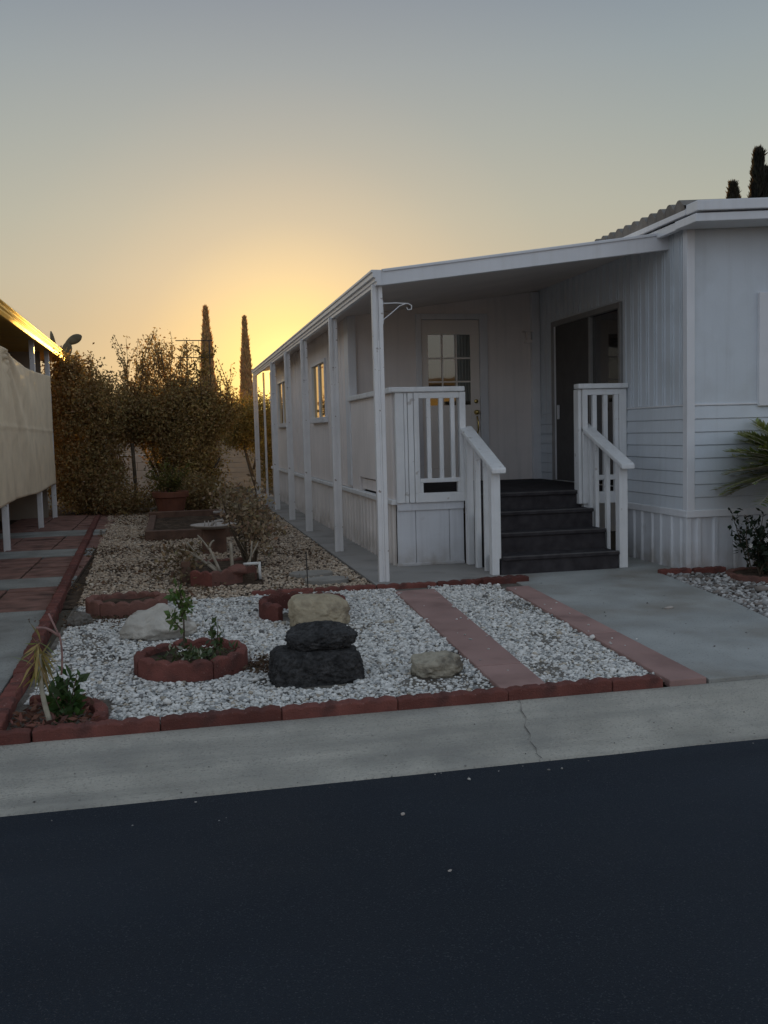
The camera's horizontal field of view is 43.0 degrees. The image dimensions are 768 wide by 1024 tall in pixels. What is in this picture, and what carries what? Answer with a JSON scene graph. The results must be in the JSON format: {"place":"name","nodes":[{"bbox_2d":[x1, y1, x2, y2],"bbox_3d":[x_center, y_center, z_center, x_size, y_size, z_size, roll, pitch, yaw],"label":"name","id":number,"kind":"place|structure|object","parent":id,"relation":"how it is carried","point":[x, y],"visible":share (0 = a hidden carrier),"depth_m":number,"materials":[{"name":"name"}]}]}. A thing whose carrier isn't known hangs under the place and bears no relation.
{"place":"outdoors","nodes":[
{"label":"outdoors","id":0,"kind":"place"},
{"bbox_2d":[0,508,113,694],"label":"path","id":1,"kind":"structure","parent":0,"point":[35,560],"depth_m":12.20,"materials":[{"name":"brick"}]},
{"bbox_2d":[0,299,66,551],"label":"neighbour home","id":2,"kind":"object","parent":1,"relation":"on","point":[24,342],"visible":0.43,"depth_m":18.48,"materials":[{"name":"metal"}]},
{"bbox_2d":[0,346,55,507],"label":"shade cloth","id":3,"kind":"object","parent":2,"relation":"hanging from","point":[27,463],"visible":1,"depth_m":15.88,"materials":[{"name":"fabric"}]},
{"bbox_2d":[39,607,58,627],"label":"edging block","id":4,"kind":"structure","parent":1,"relation":"on","point":[53,612],"depth_m":8.66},
{"bbox_2d":[46,597,62,612],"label":"edging block","id":5,"kind":"structure","parent":1,"relation":"on","point":[56,602],"depth_m":9.23,"materials":[{"name":"brick"}]},
{"bbox_2d":[52,587,66,602],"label":"edging block","id":6,"kind":"structure","parent":1,"relation":"on","point":[61,592],"depth_m":9.83,"materials":[{"name":"brick"}]},
{"bbox_2d":[57,579,71,589],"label":"edging block","id":7,"kind":"structure","parent":1,"relation":"on","point":[67,583],"depth_m":10.45,"materials":[{"name":"brick"}]},
{"bbox_2d":[61,571,73,580],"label":"edging block","id":8,"kind":"structure","parent":1,"relation":"on","point":[68,574],"depth_m":11.05,"materials":[{"name":"brick"}]},
{"bbox_2d":[66,564,77,574],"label":"edging block","id":9,"kind":"structure","parent":1,"relation":"on","point":[73,568],"depth_m":11.66,"materials":[{"name":"brick"}]},
{"bbox_2d":[69,558,79,567],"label":"edging block","id":10,"kind":"structure","parent":1,"relation":"on","point":[76,561],"depth_m":12.25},
{"bbox_2d":[72,553,81,561],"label":"edging block","id":11,"kind":"structure","parent":1,"relation":"on","point":[78,555],"depth_m":12.88,"materials":[{"name":"brick"}]},
{"bbox_2d":[75,548,84,556],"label":"edging block","id":12,"kind":"structure","parent":1,"relation":"on","point":[81,550],"depth_m":13.48,"materials":[{"name":"brick"}]},
{"bbox_2d":[78,543,86,548],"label":"edging block","id":13,"kind":"structure","parent":1,"relation":"on","point":[83,545],"depth_m":14.08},
{"bbox_2d":[80,539,88,545],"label":"edging block","id":14,"kind":"structure","parent":1,"relation":"on","point":[86,541],"depth_m":14.69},
{"bbox_2d":[82,535,90,541],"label":"edging block","id":15,"kind":"structure","parent":1,"relation":"on","point":[87,537],"depth_m":15.28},
{"bbox_2d":[41,342,146,514],"bbox_3d":[-6.946,-1.858,21.689,3.220,3.818,2.379,1,5,32],"label":"dark shrub","id":16,"kind":"object","parent":1,"relation":"on","point":[83,400],"visible":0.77,"depth_m":21.16,"materials":[{"name":"green plant"}]},
{"bbox_2d":[42,331,81,505],"bbox_3d":[-7.347,-2.091,22.423,0.968,4.095,0.177,-2,5,-12],"label":"prickly pear","id":17,"kind":"object","parent":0,"point":[71,341],"visible":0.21,"depth_m":22.26,"materials":[{"name":"plant"}]},
{"bbox_2d":[57,455,178,504],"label":"block wall","id":18,"kind":"structure","parent":0,"point":[140,471],"depth_m":24.72,"materials":[{"name":"concrete"}]},
{"bbox_2d":[110,440,272,487],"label":"garden wall","id":19,"kind":"structure","parent":0,"point":[241,470],"depth_m":30.66,"materials":[{"name":"concrete"}]},
{"bbox_2d":[62,505,371,608],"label":"gravel","id":20,"kind":"structure","parent":0,"point":[272,571],"depth_m":12.29,"materials":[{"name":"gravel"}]},
{"bbox_2d":[76,459,243,515],"bbox_3d":[-4.782,-0.537,20.625,3.734,1.252,1.888,-1,5,10],"label":"shrub","id":21,"kind":"object","parent":20,"relation":"on","point":[118,499],"visible":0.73,"depth_m":20.54,"materials":[{"name":"green plant"}]},
{"bbox_2d":[152,490,188,511],"bbox_3d":[-4.240,-0.141,19.410,0.719,0.540,0.719,-2,5,-12],"label":"terracotta pot","id":22,"kind":"object","parent":20,"relation":"on","point":[170,501],"visible":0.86,"depth_m":19.16,"materials":[{"name":"ceramic"}]},
{"bbox_2d":[142,457,191,491],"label":"potted plant","id":23,"kind":"object","parent":22,"relation":"on","point":[173,481],"visible":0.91,"depth_m":19.29,"materials":[{"name":"green plant"}]},
{"bbox_2d":[145,509,239,540],"bbox_3d":[-3.371,0.209,17.056,1.520,0.220,3.590,-2,5,-12],"label":"raised bed","id":24,"kind":"object","parent":20,"relation":"on","point":[168,525],"visible":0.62,"depth_m":17.14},
{"bbox_2d":[154,359,247,507],"bbox_3d":[-4.192,-1.762,22.091,2.324,3.420,2.178,-2,5,-12],"label":"dark shrub","id":25,"kind":"object","parent":20,"relation":"on","point":[224,416],"visible":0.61,"depth_m":22.00,"materials":[{"name":"green plant"}]},
{"bbox_2d":[51,508,355,605],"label":"leaves","id":26,"kind":"object","parent":20,"relation":"on","point":[195,585],"visible":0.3,"depth_m":12.39,"materials":[{"name":"plant"}]},
{"bbox_2d":[190,519,236,553],"bbox_3d":[-2.345,0.339,13.446,0.640,0.497,0.640,-2,5,-12],"label":"birdbath","id":27,"kind":"object","parent":20,"relation":"on","point":[215,530],"visible":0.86,"depth_m":13.31,"materials":[{"name":"concrete"}]},
{"bbox_2d":[181,557,256,586],"bbox_3d":[-1.897,0.640,11.134,0.820,0.270,1.619,-2,5,-12],"label":"block planter","id":28,"kind":"object","parent":20,"relation":"on","point":[207,576],"visible":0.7,"depth_m":10.65,"materials":[{"name":"brick"}]},
{"bbox_2d":[147,535,258,584],"bbox_3d":[-2.191,0.526,10.870,1.179,0.556,1.118,1,5,28],"label":"bare shrub","id":29,"kind":"object","parent":28,"relation":"on","point":[186,552],"visible":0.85,"depth_m":10.81,"materials":[{"name":"bark"},{"name":"wood"}]},
{"bbox_2d":[229,542,233,565],"bbox_3d":[-1.697,0.520,10.880,0.046,0.361,0.041,-5,6,-35],"label":"stake","id":30,"kind":"object","parent":28,"relation":"on","point":[231,554],"visible":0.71,"depth_m":10.86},
{"bbox_2d":[227,564,246,576],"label":"rock","id":31,"kind":"object","parent":28,"relation":"on","point":[239,570],"visible":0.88,"depth_m":10.61,"materials":[{"name":"stone"}]},
{"bbox_2d":[203,474,286,565],"bbox_3d":[-1.686,0.115,11.805,0.976,1.151,1.090,-2,5,-12],"label":"dry shrub","id":32,"kind":"object","parent":20,"relation":"on","point":[250,522],"visible":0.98,"depth_m":11.74,"materials":[{"name":"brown plant"}]},
{"bbox_2d":[243,562,261,578],"bbox_3d":[-1.451,0.648,10.762,0.198,0.193,0.039,-2,5,-9],"label":"pipe","id":33,"kind":"object","parent":20,"relation":"on","point":[255,563],"visible":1,"depth_m":10.75,"materials":[{"name":"plastic"}]},
{"bbox_2d":[229,498,276,545],"bbox_3d":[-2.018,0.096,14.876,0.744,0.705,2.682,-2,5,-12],"label":"dry shrub","id":34,"kind":"object","parent":20,"relation":"on","point":[241,533],"visible":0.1,"depth_m":14.25,"materials":[{"name":"green plant"}]},
{"bbox_2d":[289,570,332,577],"bbox_3d":[-0.823,0.712,11.014,0.498,0.070,0.340,-2,5,-12],"label":"stepping stone","id":35,"kind":"object","parent":20,"relation":"on","point":[313,573],"visible":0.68,"depth_m":10.92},
{"bbox_2d":[305,576,348,584],"bbox_3d":[-0.615,0.747,10.529,0.478,0.070,0.320,-2,5,-12],"label":"stepping stone","id":36,"kind":"object","parent":20,"relation":"on","point":[320,580],"visible":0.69,"depth_m":10.42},
{"bbox_2d":[6,583,663,729],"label":"gravel","id":37,"kind":"structure","parent":0,"point":[366,604],"depth_m":7.10,"materials":[{"name":"gravel"}]},
{"bbox_2d":[8,692,104,730],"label":"mulch","id":38,"kind":"object","parent":37,"relation":"on","point":[31,714],"visible":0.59,"depth_m":5.50,"materials":[{"name":"brown plant"}]},
{"bbox_2d":[11,623,65,724],"bbox_3d":[-1.926,0.918,5.457,0.291,0.588,0.207,-5,6,-41],"label":"withered plant","id":39,"kind":"object","parent":38,"relation":"in","point":[40,676],"visible":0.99,"depth_m":5.43,"materials":[{"name":"beige plant"}]},
{"bbox_2d":[39,664,89,724],"bbox_3d":[-1.832,1.061,5.570,0.290,0.387,0.274,-2,5,-12],"label":"green plant","id":40,"kind":"object","parent":37,"relation":"on","point":[71,703],"visible":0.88,"depth_m":5.56,"materials":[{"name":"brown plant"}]},
{"bbox_2d":[36,613,62,674],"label":"twig","id":41,"kind":"object","parent":40,"relation":"on","point":[57,634],"visible":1,"depth_m":5.50,"materials":[{"name":"wood"}]},
{"bbox_2d":[29,695,108,721],"bbox_3d":[-1.814,1.163,5.764,0.746,0.097,0.232,2,6,39],"label":"corner edging","id":42,"kind":"object","parent":37,"relation":"on","point":[99,707],"visible":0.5,"depth_m":5.68,"materials":[{"name":"concrete"}]},
{"bbox_2d":[65,611,92,626],"bbox_3d":[-2.630,0.935,8.418,0.242,0.160,0.209,-5,6,-35],"label":"rock","id":43,"kind":"object","parent":37,"relation":"on","point":[78,618],"visible":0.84,"depth_m":8.36,"materials":[{"name":"stone"}]},
{"bbox_2d":[85,591,167,618],"bbox_3d":[-2.375,0.863,9.013,0.736,0.195,0.655,-2,5,-12],"label":"round planter","id":44,"kind":"object","parent":37,"relation":"on","point":[120,604],"visible":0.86,"depth_m":8.79,"materials":[{"name":"brick"}]},
{"bbox_2d":[28,605,269,676],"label":"leaves","id":45,"kind":"object","parent":37,"relation":"on","point":[262,661],"visible":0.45,"depth_m":6.88,"materials":[{"name":"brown plant"}]},
{"bbox_2d":[118,603,196,640],"bbox_3d":[-1.831,0.918,7.892,0.631,0.351,0.429,-3,5,-19],"label":"rock","id":46,"kind":"object","parent":37,"relation":"on","point":[151,624],"visible":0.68,"depth_m":7.75,"materials":[{"name":"stone"}]},
{"bbox_2d":[133,637,247,682],"bbox_3d":[-1.331,1.030,6.742,0.773,0.180,0.772,-2,5,-12],"label":"round planter","id":47,"kind":"object","parent":37,"relation":"on","point":[148,666],"visible":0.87,"depth_m":6.47,"materials":[{"name":"brick"}]},
{"bbox_2d":[163,578,194,654],"bbox_3d":[-1.433,0.726,6.776,0.238,0.547,0.170,0,5,15],"label":"sapling","id":48,"kind":"object","parent":47,"relation":"on","point":[184,606],"visible":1,"depth_m":6.77,"materials":[{"name":"green plant"}]},
{"bbox_2d":[156,638,239,662],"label":"flowering plant","id":49,"kind":"object","parent":47,"relation":"on","point":[201,654],"visible":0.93,"depth_m":6.66,"materials":[{"name":"green plant"}]},
{"bbox_2d":[204,616,224,646],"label":"plant","id":50,"kind":"object","parent":47,"relation":"on","point":[212,633],"visible":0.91,"depth_m":6.98,"materials":[{"name":"green plant"}]},
{"bbox_2d":[251,588,313,595],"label":"edging block","id":51,"kind":"structure","parent":37,"relation":"on","point":[266,592],"depth_m":9.76,"materials":[{"name":"brick"}]},
{"bbox_2d":[258,591,345,621],"bbox_3d":[-0.728,0.847,8.667,0.769,0.198,0.716,-2,5,-12],"label":"round planter","id":52,"kind":"object","parent":37,"relation":"on","point":[272,607],"visible":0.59,"depth_m":8.51,"materials":[{"name":"concrete"}]},
{"bbox_2d":[306,552,308,587],"bbox_3d":[-0.776,0.611,9.847,0.020,0.420,0.012,-2,5,-12],"label":"stake","id":53,"kind":"object","parent":37,"relation":"on","point":[307,570],"visible":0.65,"depth_m":9.84,"materials":[{"name":"metal"}]},
{"bbox_2d":[268,645,364,688],"bbox_3d":[-0.448,1.031,6.399,0.612,0.325,0.469,-3,5,-16],"label":"lava rock","id":54,"kind":"object","parent":37,"relation":"on","point":[289,666],"visible":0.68,"depth_m":6.20,"materials":[{"name":"stone"}]},
{"bbox_2d":[284,620,357,651],"bbox_3d":[-0.410,0.812,6.392,0.491,0.195,0.378,-3,5,-17],"label":"lava rock","id":55,"kind":"object","parent":54,"relation":"on","point":[319,635],"visible":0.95,"depth_m":6.27,"materials":[{"name":"stone"}]},
{"bbox_2d":[288,593,350,626],"bbox_3d":[-0.538,0.857,8.182,0.527,0.366,0.396,-3,5,-15],"label":"rock","id":56,"kind":"object","parent":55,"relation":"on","point":[302,608],"visible":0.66,"depth_m":8.04,"materials":[{"name":"stone"}]},
{"bbox_2d":[314,584,375,592],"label":"edging block","id":57,"kind":"structure","parent":37,"relation":"on","point":[352,587],"depth_m":9.86,"materials":[{"name":"brick"}]},
{"bbox_2d":[376,581,436,588],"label":"edging block","id":58,"kind":"structure","parent":37,"relation":"on","point":[408,585],"depth_m":9.96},
{"bbox_2d":[396,589,443,601],"bbox_3d":[0.348,0.819,9.431,0.432,0.054,0.518,-2,5,-12],"label":"paver","id":59,"kind":"object","parent":37,"relation":"on","point":[418,594],"visible":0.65,"depth_m":9.40,"materials":[{"name":"concrete"}]},
{"bbox_2d":[436,578,480,586],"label":"edging block","id":60,"kind":"structure","parent":37,"relation":"on","point":[477,581],"depth_m":10.04,"materials":[{"name":"brick"}]},
{"bbox_2d":[405,598,520,670],"bbox_3d":[0.596,0.942,7.849,0.390,0.054,2.674,-2,5,-9],"label":"paver","id":61,"kind":"object","parent":37,"relation":"on","point":[442,615],"visible":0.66,"depth_m":7.55,"materials":[{"name":"concrete"}]},
{"bbox_2d":[477,663,544,687],"bbox_3d":[0.824,1.071,6.204,0.351,0.054,0.634,-2,5,-12],"label":"paver","id":62,"kind":"object","parent":37,"relation":"on","point":[518,674],"visible":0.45,"depth_m":6.22,"materials":[{"name":"concrete"}]},
{"bbox_2d":[506,586,616,635],"bbox_3d":[1.500,0.857,8.602,0.246,0.054,2.334,-2,5,-8],"label":"paver","id":63,"kind":"object","parent":37,"relation":"on","point":[577,620],"visible":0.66,"depth_m":8.35,"materials":[{"name":"concrete"}]},
{"bbox_2d":[589,632,705,686],"bbox_3d":[1.778,1.002,6.736,0.249,0.054,1.442,-2,5,-8],"label":"paver","id":64,"kind":"object","parent":37,"relation":"on","point":[669,672],"visible":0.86,"depth_m":6.52,"materials":[{"name":"concrete"}]},
{"bbox_2d":[400,588,636,670],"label":"gravel","id":65,"kind":"structure","parent":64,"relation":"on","point":[487,635],"depth_m":7.71,"materials":[{"name":"gravel"}]},
{"bbox_2d":[32,462,666,741],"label":"terrain","id":66,"kind":"structure","parent":0,"point":[59,623],"depth_m":13.61,"materials":[{"name":"soil"}]},
{"bbox_2d":[0,696,16,729],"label":"edging block","id":67,"kind":"structure","parent":66,"relation":"on","point":[8,705],"depth_m":5.63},
{"bbox_2d":[0,673,29,703],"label":"edging block","id":68,"kind":"structure","parent":66,"relation":"on","point":[13,685],"depth_m":6.14,"materials":[{"name":"concrete"}]},
{"bbox_2d":[0,728,31,745],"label":"edging block","id":69,"kind":"structure","parent":66,"relation":"on","point":[16,736],"depth_m":5.18,"materials":[{"name":"concrete"}]},
{"bbox_2d":[13,652,35,678],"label":"edging block","id":70,"kind":"structure","parent":66,"relation":"on","point":[22,666],"depth_m":6.68,"materials":[{"name":"brick"}]},
{"bbox_2d":[23,636,45,654],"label":"edging block","id":71,"kind":"structure","parent":66,"relation":"on","point":[37,640],"depth_m":7.48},
{"bbox_2d":[32,621,52,643],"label":"edging block","id":72,"kind":"structure","parent":66,"relation":"on","point":[45,633],"depth_m":8.01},
{"bbox_2d":[32,716,160,741],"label":"edging block","id":73,"kind":"structure","parent":66,"relation":"on","point":[102,728],"depth_m":5.29,"materials":[{"name":"concrete"}]},
{"bbox_2d":[107,327,224,494],"bbox_3d":[-5.092,-2.152,22.256,2.982,4.166,2.039,-2,5,-12],"label":"dark shrub","id":74,"kind":"object","parent":66,"relation":"on","point":[162,405],"visible":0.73,"depth_m":21.94,"materials":[{"name":"green plant"}]},
{"bbox_2d":[175,340,212,437],"bbox_3d":[-4.367,-2.079,22.828,0.850,3.851,0.027,-2,5,-12],"label":"garden trellis","id":75,"kind":"object","parent":66,"relation":"on","point":[193,357],"visible":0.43,"depth_m":22.73,"materials":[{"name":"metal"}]},
{"bbox_2d":[175,339,217,386],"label":"climbing plant","id":76,"kind":"object","parent":75,"relation":"attached to","point":[205,356],"visible":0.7,"depth_m":22.64,"materials":[{"name":"green plant"}]},
{"bbox_2d":[199,305,217,439],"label":"cypress tree","id":77,"kind":"object","parent":66,"relation":"on","point":[206,334],"visible":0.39,"depth_m":53.39,"materials":[{"name":"green plant"}]},
{"bbox_2d":[160,705,281,730],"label":"edging block","id":78,"kind":"structure","parent":66,"relation":"on","point":[236,716],"depth_m":5.43,"materials":[{"name":"concrete"}]},
{"bbox_2d":[215,387,272,493],"bbox_3d":[-3.602,-2.022,27.493,1.961,2.983,3.592,0,5,22],"label":"leaning tree","id":79,"kind":"object","parent":66,"relation":"on","point":[246,433],"visible":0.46,"depth_m":26.50,"materials":[{"name":"green plant"}]},
{"bbox_2d":[239,315,252,452],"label":"cypress tree","id":80,"kind":"object","parent":66,"relation":"on","point":[246,375],"visible":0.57,"depth_m":53.92,"materials":[{"name":"green plant"}]},
{"bbox_2d":[281,695,397,719],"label":"edging block","id":81,"kind":"structure","parent":66,"relation":"on","point":[350,706],"depth_m":5.57,"materials":[{"name":"concrete"}]},
{"bbox_2d":[250,494,502,585],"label":"slab","id":82,"kind":"structure","parent":66,"relation":"on","point":[359,560],"depth_m":11.55,"materials":[{"name":"concrete"}]},
{"bbox_2d":[251,233,668,581],"bbox_3d":[-0.080,-1.721,17.870,3.365,3.675,15.335,-2,5,-12],"label":"patio awning","id":83,"kind":"object","parent":82,"relation":"on","point":[470,278],"visible":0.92,"depth_m":12.00,"materials":[{"name":"metal"}]},
{"bbox_2d":[382,300,411,323],"bbox_3d":[0.139,-2.077,10.139,0.320,0.240,0.030,-2,5,-12],"label":"plant hook","id":84,"kind":"object","parent":83,"relation":"attached to","point":[396,308],"visible":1,"depth_m":10.13,"materials":[{"name":"white paint"}]},
{"bbox_2d":[410,650,462,677],"bbox_3d":[0.349,1.018,6.426,0.351,0.218,0.281,-2,5,-4],"label":"rock","id":85,"kind":"object","parent":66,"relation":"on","point":[441,664],"visible":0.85,"depth_m":6.33,"materials":[{"name":"stone"}]},
{"bbox_2d":[396,687,507,709],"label":"edging block","id":86,"kind":"structure","parent":66,"relation":"on","point":[445,698],"depth_m":5.71,"materials":[{"name":"concrete"}]},
{"bbox_2d":[269,197,767,569],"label":"mobile home","id":87,"kind":"object","parent":66,"relation":"on","point":[652,367],"visible":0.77,"depth_m":11.59,"materials":[{"name":"metal"}]},
{"bbox_2d":[277,378,285,427],"bbox_3d":[-2.297,-2.458,22.147,0.120,1.070,1.910,-2,5,-12],"label":"window","id":88,"kind":"structure","parent":87,"relation":"in","point":[281,384],"depth_m":22.49,"materials":[{"name":"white glass"}]},
{"bbox_2d":[310,358,327,423],"bbox_3d":[-1.113,-2.054,16.714,0.120,1.050,1.660,-2,5,-12],"label":"window","id":89,"kind":"structure","parent":87,"relation":"in","point":[318,369],"depth_m":16.70,"materials":[{"name":"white glass"}]},
{"bbox_2d":[421,320,480,478],"bbox_3d":[0.993,-1.621,14.241,0.870,2.340,0.137,-2,5,-12],"label":"door","id":90,"kind":"structure","parent":87,"relation":"in","point":[450,348],"depth_m":14.25,"materials":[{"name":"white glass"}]},
{"bbox_2d":[551,302,622,484],"bbox_3d":[2.684,-1.504,12.944,0.090,2.250,2.200,-2,5,-12],"label":"sliding door","id":91,"kind":"structure","parent":87,"relation":"in","point":[587,347],"depth_m":13.07,"materials":[{"name":"glass"}]},
{"bbox_2d":[757,292,767,405],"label":"window","id":92,"kind":"structure","parent":87,"relation":"in","point":[762,297],"depth_m":10.48,"materials":[{"name":"white glass"}]},
{"bbox_2d":[504,677,611,700],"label":"edging block","id":93,"kind":"structure","parent":66,"relation":"on","point":[567,688],"depth_m":5.85,"materials":[{"name":"brick"}]},
{"bbox_2d":[609,674,662,691],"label":"edging block","id":94,"kind":"structure","parent":66,"relation":"on","point":[646,681],"depth_m":5.95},
{"bbox_2d":[725,179,741,198],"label":"cypress tree","id":95,"kind":"object","parent":66,"relation":"on","point":[733,191],"visible":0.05,"depth_m":43.16,"materials":[{"name":"green plant"}]},
{"bbox_2d":[746,145,767,197],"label":"cypress tree","id":96,"kind":"object","parent":66,"relation":"on","point":[757,186],"visible":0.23,"depth_m":43.32,"materials":[{"name":"green plant"}]},
{"bbox_2d":[765,165,767,194],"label":"cypress tree","id":97,"kind":"object","parent":66,"relation":"on","point":[766,169],"visible":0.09,"depth_m":43.66,"materials":[{"name":"green plant"}]},
{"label":"flowerbed","id":98,"kind":"structure","parent":66,"relation":"on","visible":0},
{"bbox_2d":[692,566,725,573],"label":"edging block","id":99,"kind":"structure","parent":98,"relation":"on","point":[714,569],"depth_m":10.47,"materials":[{"name":"brick"}]},
{"bbox_2d":[667,571,767,617],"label":"gravel","id":100,"kind":"structure","parent":98,"relation":"on","point":[749,597],"depth_m":9.40,"materials":[{"name":"gravel"}]},
{"bbox_2d":[713,417,767,506],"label":"sago palm","id":101,"kind":"object","parent":98,"relation":"on","point":[761,441],"visible":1,"depth_m":10.06,"materials":[{"name":"green plant"}]},
{"bbox_2d":[725,567,767,583],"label":"round planter","id":102,"kind":"object","parent":98,"relation":"on","point":[743,574],"visible":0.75,"depth_m":10.03,"materials":[{"name":"brick"}]},
{"bbox_2d":[727,507,767,574],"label":"rose bush","id":103,"kind":"object","parent":102,"relation":"on","point":[759,558],"visible":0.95,"depth_m":10.11,"materials":[{"name":"green plant"}]},
{"bbox_2d":[0,739,767,1023],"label":"road","id":104,"kind":"structure","parent":0,"point":[628,888],"depth_m":3.47,"materials":[{"name":"asphalt"}]},
{"bbox_2d":[0,678,767,816],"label":"curb","id":105,"kind":"structure","parent":104,"relation":"on","point":[125,769],"depth_m":5.18,"materials":[{"name":"concrete"}]},
{"bbox_2d":[0,0,767,420],"label":"sky","id":106,"kind":"structure","parent":0,"point":[161,161],"materials":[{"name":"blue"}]},
{"bbox_2d":[475,556,767,683],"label":"walkway","id":107,"kind":"structure","parent":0,"point":[709,618],"depth_m":8.10,"materials":[{"name":"concrete"}]},
{"bbox_2d":[480,575,528,584],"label":"edging block","id":108,"kind":"structure","parent":107,"relation":"on","point":[509,579],"depth_m":10.07,"materials":[{"name":"brick"}]},
{"bbox_2d":[460,423,634,574],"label":"porch steps","id":109,"kind":"structure","parent":107,"relation":"on","point":[511,533],"depth_m":11.09,"materials":[{"name":"wood"}]},
{"bbox_2d":[658,567,691,574],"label":"edging block","id":110,"kind":"structure","parent":107,"relation":"on","point":[664,571],"depth_m":10.43,"materials":[{"name":"brick"}]}
]}

